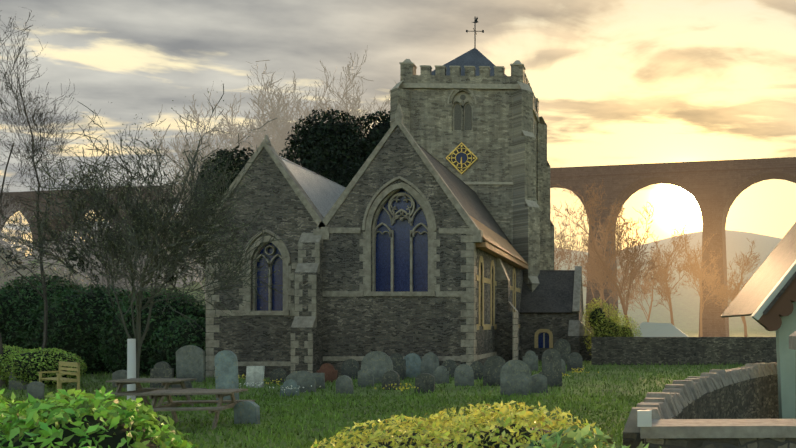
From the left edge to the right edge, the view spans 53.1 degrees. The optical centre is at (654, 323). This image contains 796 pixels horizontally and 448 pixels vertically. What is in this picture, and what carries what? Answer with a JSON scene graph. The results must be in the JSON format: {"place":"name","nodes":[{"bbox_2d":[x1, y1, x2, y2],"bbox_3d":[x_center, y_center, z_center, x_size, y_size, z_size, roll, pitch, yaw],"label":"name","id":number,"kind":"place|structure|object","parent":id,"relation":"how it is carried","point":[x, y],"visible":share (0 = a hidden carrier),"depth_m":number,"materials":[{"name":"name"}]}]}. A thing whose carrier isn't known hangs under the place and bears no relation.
{"place":"outdoors","nodes":[
{"label":"outdoors","id":0,"kind":"place"},
{"bbox_2d":[0,230,781,447],"bbox_3d":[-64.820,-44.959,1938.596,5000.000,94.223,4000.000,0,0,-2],"label":"ground","id":1,"kind":"structure","parent":0,"point":[685,306],"depth_m":34.71,"materials":[{"name":"green plant"}]},
{"bbox_2d":[0,175,33,272],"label":"bare tree","id":2,"kind":"object","parent":1,"relation":"on","point":[7,234],"visible":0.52,"depth_m":103.31,"materials":[{"name":"brown plant"}]},
{"bbox_2d":[0,177,54,277],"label":"bare tree","id":3,"kind":"object","parent":1,"relation":"on","point":[9,235],"visible":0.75,"depth_m":27.42,"materials":[{"name":"brown plant"}]},
{"bbox_2d":[0,344,86,388],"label":"hedge","id":4,"kind":"object","parent":1,"relation":"on","point":[34,350],"depth_m":23.71,"materials":[{"name":"green plant"}]},
{"bbox_2d":[0,245,94,294],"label":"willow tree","id":5,"kind":"object","parent":1,"relation":"on","point":[24,273],"visible":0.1,"depth_m":62.94,"materials":[{"name":"plant"}]},
{"bbox_2d":[0,7,100,387],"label":"tall bare tree","id":6,"kind":"object","parent":1,"relation":"on","point":[2,383],"visible":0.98,"depth_m":23.83,"materials":[{"name":"brown plant"}]},
{"bbox_2d":[0,10,103,349],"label":"bare tree","id":7,"kind":"object","parent":1,"relation":"on","point":[44,296],"visible":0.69,"depth_m":28.80,"materials":[{"name":"brown plant"}]},
{"bbox_2d":[38,361,79,393],"bbox_3d":[-18.480,1.678,22.489,1.500,0.950,0.580,0,0,33],"label":"yellow bench","id":8,"kind":"object","parent":1,"relation":"on","point":[59,379],"visible":0.85,"depth_m":22.46,"materials":[{"name":"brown wood"}]},
{"bbox_2d":[55,197,124,282],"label":"bare tree","id":9,"kind":"object","parent":1,"relation":"on","point":[92,257],"visible":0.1,"depth_m":95.83,"materials":[{"name":"brown plant"}]},
{"bbox_2d":[0,386,198,447],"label":"hedge","id":10,"kind":"object","parent":1,"relation":"on","point":[34,415],"depth_m":3.79,"materials":[{"name":"green plant"}]},
{"bbox_2d":[0,273,206,377],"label":"evergreen shrub","id":11,"kind":"object","parent":1,"relation":"on","point":[106,327],"depth_m":30.21,"materials":[{"name":"green plant"}]},
{"bbox_2d":[2,224,204,286],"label":"treeline","id":12,"kind":"object","parent":1,"relation":"on","point":[97,260],"depth_m":111.73,"materials":[{"name":"plant"}]},
{"bbox_2d":[80,241,145,293],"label":"bare tree","id":13,"kind":"object","parent":1,"relation":"on","point":[101,280],"visible":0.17,"depth_m":76.77,"materials":[{"name":"brown plant"}]},
{"bbox_2d":[95,242,141,296],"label":"bare tree","id":14,"kind":"object","parent":1,"relation":"on","point":[122,284],"visible":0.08,"depth_m":67.27,"materials":[{"name":"brown plant"}]},
{"bbox_2d":[95,204,187,287],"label":"bare tree","id":15,"kind":"object","parent":1,"relation":"on","point":[145,261],"visible":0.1,"depth_m":89.32,"materials":[{"name":"brown plant"}]},
{"bbox_2d":[0,84,289,403],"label":"tree","id":16,"kind":"object","parent":1,"relation":"on","point":[155,241],"depth_m":19.04,"materials":[{"name":"plant"}]},
{"bbox_2d":[0,85,297,336],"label":"white tree buds","id":17,"kind":"object","parent":16,"relation":"attached to","point":[157,210],"visible":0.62,"depth_m":18.89,"materials":[{"name":"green plant"}]},
{"bbox_2d":[94,378,206,411],"bbox_3d":[-12.662,1.794,18.261,1.700,0.762,1.680,0,0,4],"label":"picnic table","id":18,"kind":"object","parent":1,"relation":"on","point":[164,382],"visible":0.73,"depth_m":18.18,"materials":[{"name":"brown wood"}]},
{"bbox_2d":[102,118,253,303],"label":"birch tree","id":19,"kind":"object","parent":1,"relation":"on","point":[240,134],"visible":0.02,"depth_m":81.79,"materials":[{"name":"brown plant"}]},
{"bbox_2d":[123,81,254,202],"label":"birch tree","id":20,"kind":"object","parent":1,"relation":"on","point":[194,112],"visible":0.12,"depth_m":83.52,"materials":[{"name":"brown plant"}]},
{"bbox_2d":[137,389,254,429],"bbox_3d":[-9.643,1.794,15.195,1.750,0.762,1.680,0,0,-9],"label":"picnic table","id":21,"kind":"object","parent":1,"relation":"on","point":[172,406],"visible":0.85,"depth_m":15.00,"materials":[{"name":"brown wood"}]},
{"bbox_2d":[213,60,308,156],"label":"birch tree","id":22,"kind":"object","parent":1,"relation":"on","point":[231,127],"visible":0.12,"depth_m":88.39,"materials":[{"name":"brown plant"}]},
{"bbox_2d":[207,61,332,157],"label":"birch tree","id":23,"kind":"object","parent":1,"relation":"on","point":[297,107],"visible":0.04,"depth_m":81.32,"materials":[{"name":"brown plant"}]},
{"bbox_2d":[219,66,328,164],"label":"birch tree","id":24,"kind":"object","parent":1,"relation":"on","point":[276,122],"visible":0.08,"depth_m":73.76,"materials":[{"name":"brown plant"}]},
{"bbox_2d":[239,382,320,391],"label":"white flowers","id":25,"kind":"object","parent":1,"relation":"on","point":[273,387],"visible":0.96,"depth_m":21.46,"materials":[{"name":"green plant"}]},
{"bbox_2d":[194,108,389,276],"bbox_3d":[-22.081,-6.275,51.218,23.390,16.856,13.477,0,0,-2],"label":"yew tree","id":26,"kind":"object","parent":1,"relation":"on","point":[355,128],"depth_m":47.71,"materials":[{"name":"green plant"}]},
{"bbox_2d":[9,339,582,415],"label":"gravestones","id":27,"kind":"object","parent":1,"relation":"on","point":[516,377],"depth_m":24.91,"materials":[{"name":"grey stone"}]},
{"bbox_2d":[214,350,420,423],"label":"gravestones","id":28,"kind":"object","parent":1,"relation":"on","point":[226,369],"visible":0.9,"depth_m":19.27,"materials":[{"name":"grey stone"}]},
{"bbox_2d":[1,391,645,447],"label":"lawn grass tufts","id":29,"kind":"object","parent":1,"relation":"on","point":[294,405],"visible":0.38,"depth_m":17.39,"materials":[{"name":"green plant"}]},
{"bbox_2d":[281,82,395,159],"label":"birch tree","id":30,"kind":"object","parent":1,"relation":"on","point":[344,108],"visible":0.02,"depth_m":81.25,"materials":[{"name":"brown plant"}]},
{"bbox_2d":[312,45,389,131],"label":"birch tree","id":31,"kind":"object","parent":1,"relation":"on","point":[350,104],"visible":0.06,"depth_m":79.94,"materials":[{"name":"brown plant"}]},
{"bbox_2d":[0,360,760,396],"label":"lawn grass tufts","id":32,"kind":"object","parent":1,"relation":"on","point":[660,376],"visible":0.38,"depth_m":25.44,"materials":[{"name":"green plant"}]},
{"bbox_2d":[198,103,591,376],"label":"church dressings","id":33,"kind":"structure","parent":1,"relation":"on","point":[473,232],"depth_m":28.99,"materials":[{"name":"beige stone"}]},
{"bbox_2d":[0,157,795,336],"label":"viaduct","id":34,"kind":"object","parent":1,"relation":"on","point":[715,189],"visible":0.04,"depth_m":116.06,"materials":[{"name":"brick"}]},
{"bbox_2d":[238,367,598,390],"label":"flowers","id":35,"kind":"object","parent":1,"relation":"on","point":[403,387],"visible":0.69,"depth_m":23.28,"materials":[{"name":"yellow plant"}]},
{"bbox_2d":[311,400,615,447],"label":"golden hedge","id":36,"kind":"object","parent":1,"relation":"on","point":[436,422],"depth_m":4.74,"materials":[{"name":"yellow plant"}]},
{"bbox_2d":[390,64,553,291],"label":"tower walls","id":37,"kind":"structure","parent":1,"relation":"on","point":[499,144],"depth_m":43.32,"materials":[{"name":"grey stone"}]},
{"bbox_2d":[447,144,475,171],"bbox_3d":[-11.515,-9.847,43.246,1.720,1.720,0.135,0,0,-2],"label":"clock face","id":38,"kind":"object","parent":37,"relation":"attached to","point":[460,164],"visible":0.5,"depth_m":43.18},
{"bbox_2d":[446,142,477,173],"bbox_3d":[-11.515,-9.847,43.229,1.900,1.900,0.170,0,0,-2],"label":"clock frame","id":39,"kind":"object","parent":37,"relation":"attached to","point":[469,165],"visible":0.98,"depth_m":43.18,"materials":[{"name":"gold metal"}]},
{"bbox_2d":[456,152,466,162],"bbox_3d":[-11.513,-9.847,43.176,0.660,0.660,0.015,0,0,-2],"label":"tower clock","id":40,"kind":"object","parent":39,"relation":"attached to","point":[462,155],"visible":0.96,"depth_m":43.17,"materials":[{"name":"blue metal"}]},
{"bbox_2d":[454,95,471,129],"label":"tower belfry louvres","id":41,"kind":"object","parent":37,"relation":"in","point":[457,117],"visible":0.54,"depth_m":43.52,"materials":[{"name":"grey wood"}]},
{"bbox_2d":[432,48,506,75],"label":"tower roof","id":42,"kind":"structure","parent":37,"relation":"on","point":[475,57],"depth_m":45.52,"materials":[{"name":"grey tile"}]},
{"bbox_2d":[466,17,483,47],"bbox_3d":[-11.640,-18.797,46.912,0.885,2.100,0.780,0,0,39],"label":"weather vane","id":43,"kind":"object","parent":42,"relation":"on","point":[475,22],"visible":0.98,"depth_m":46.91,"materials":[{"name":"black metal"}]},
{"bbox_2d":[391,59,553,282],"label":"tower dressings","id":44,"kind":"structure","parent":37,"relation":"attached to","point":[540,120],"depth_m":43.24,"materials":[{"name":"beige stone"}]},
{"bbox_2d":[550,196,591,269],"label":"bare tree","id":45,"kind":"object","parent":1,"relation":"on","point":[560,249],"depth_m":76.36,"materials":[{"name":"brown plant"}]},
{"bbox_2d":[518,423,660,447],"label":"green hedge","id":46,"kind":"object","parent":1,"relation":"on","point":[555,441],"visible":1,"depth_m":3.39,"materials":[{"name":"green plant"}]},
{"bbox_2d":[563,201,633,305],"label":"bare tree","id":47,"kind":"object","parent":1,"relation":"on","point":[601,237],"depth_m":86.29,"materials":[{"name":"brown plant"}]},
{"bbox_2d":[550,179,668,327],"bbox_3d":[-3.913,-4.573,55.664,9.641,13.894,8.143,0,0,11],"label":"bare tree","id":48,"kind":"object","parent":1,"relation":"on","point":[630,258],"visible":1,"depth_m":55.67,"materials":[{"name":"brown plant"}]},
{"bbox_2d":[581,298,642,354],"bbox_3d":[-2.253,0.394,40.016,3.624,3.717,2.768,0,0,-27],"label":"yellow shrub","id":49,"kind":"object","parent":1,"relation":"on","point":[619,322],"depth_m":39.57,"materials":[{"name":"plant"}]},
{"bbox_2d":[579,220,645,316],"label":"bare tree","id":50,"kind":"object","parent":1,"relation":"on","point":[595,275],"depth_m":69.47,"materials":[{"name":"brown plant"}]},
{"bbox_2d":[613,232,669,321],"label":"bare tree","id":51,"kind":"object","parent":1,"relation":"on","point":[648,287],"depth_m":91.24,"materials":[{"name":"brown plant"}]},
{"bbox_2d":[631,322,688,336],"bbox_3d":[0.126,0.528,46.211,5.200,1.250,5.000,0,0,-2],"label":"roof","id":52,"kind":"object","parent":1,"relation":"on","point":[649,329],"visible":0.5,"depth_m":45.23,"materials":[{"name":"beige"}]},
{"bbox_2d":[648,215,707,324],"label":"bare tree","id":53,"kind":"object","parent":1,"relation":"on","point":[664,275],"depth_m":66.80,"materials":[{"name":"brown plant"}]},
{"bbox_2d":[591,337,795,447],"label":"stone wall","id":54,"kind":"structure","parent":1,"relation":"on","point":[755,398],"depth_m":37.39,"materials":[{"name":"grey stone"}]},
{"bbox_2d":[637,410,651,426],"bbox_3d":[-0.096,0.868,6.630,0.130,0.150,0.020,0,0,-2],"label":"notice plate","id":55,"kind":"object","parent":54,"relation":"attached to","point":[644,418],"visible":1,"depth_m":6.62,"materials":[{"name":"white metal"}]},
{"bbox_2d":[623,331,795,438],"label":"wall copings","id":56,"kind":"object","parent":54,"relation":"on","point":[668,403],"depth_m":7.15,"materials":[{"name":"grey stone"}]},
{"bbox_2d":[672,226,729,336],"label":"bare tree","id":57,"kind":"object","parent":1,"relation":"on","point":[703,274],"depth_m":78.75,"materials":[{"name":"brown plant"}]},
{"bbox_2d":[705,239,760,336],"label":"bare tree","id":58,"kind":"object","parent":1,"relation":"on","point":[733,293],"depth_m":66.23,"materials":[{"name":"brown plant"}]},
{"bbox_2d":[0,0,795,255],"label":"sky","id":59,"kind":"structure","parent":0,"point":[614,82],"materials":[{"name":"grey"}]},
{"bbox_2d":[207,126,591,377],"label":"church walls","id":60,"kind":"structure","parent":0,"point":[387,325],"depth_m":29.00,"materials":[{"name":"grey stone"}]},
{"bbox_2d":[203,156,345,245],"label":"roof","id":61,"kind":"structure","parent":60,"relation":"on","point":[323,193],"depth_m":31.91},
{"bbox_2d":[257,189,548,347],"bbox_3d":[-8.873,-2.072,33.825,6.077,6.950,16.072,0,0,37],"label":"window glass","id":62,"kind":"object","parent":60,"relation":"in","point":[400,228],"visible":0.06,"depth_m":29.40,"materials":[{"name":"blue glass"}]},
{"bbox_2d":[401,130,577,312],"bbox_3d":[-8.949,-4.229,37.208,9.350,7.297,15.380,0,0,-2],"label":"church roof","id":63,"kind":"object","parent":60,"relation":"on","point":[552,292],"visible":0.35,"depth_m":41.61,"materials":[{"name":"grey stone"}]},
{"bbox_2d":[470,216,528,268],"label":"timber church eaves","id":64,"kind":"object","parent":60,"relation":"attached to","point":[494,239],"visible":0.82,"depth_m":34.29,"materials":[{"name":"brown wood"}]},
{"bbox_2d":[476,256,552,347],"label":"window frames","id":65,"kind":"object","parent":60,"relation":"attached to","point":[514,288],"visible":0.88,"depth_m":32.83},
{"bbox_2d":[776,302,795,418],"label":"building wall","id":66,"kind":"structure","parent":0,"point":[786,366],"depth_m":13.77,"materials":[{"name":"white paint"}]},
{"bbox_2d":[721,222,795,317],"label":"house roof","id":67,"kind":"structure","parent":66,"relation":"on","point":[762,282],"depth_m":16.89,"materials":[{"name":"brown tile"}]},
{"bbox_2d":[751,260,795,319],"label":"white house fascia","id":68,"kind":"structure","parent":67,"relation":"attached to","point":[757,314],"depth_m":13.45,"materials":[{"name":"white wood"}]},
{"bbox_2d":[755,277,795,330],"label":"gable trim","id":69,"kind":"structure","parent":67,"relation":"attached to","point":[770,320],"depth_m":13.47,"materials":[{"name":"wood"}]}
]}

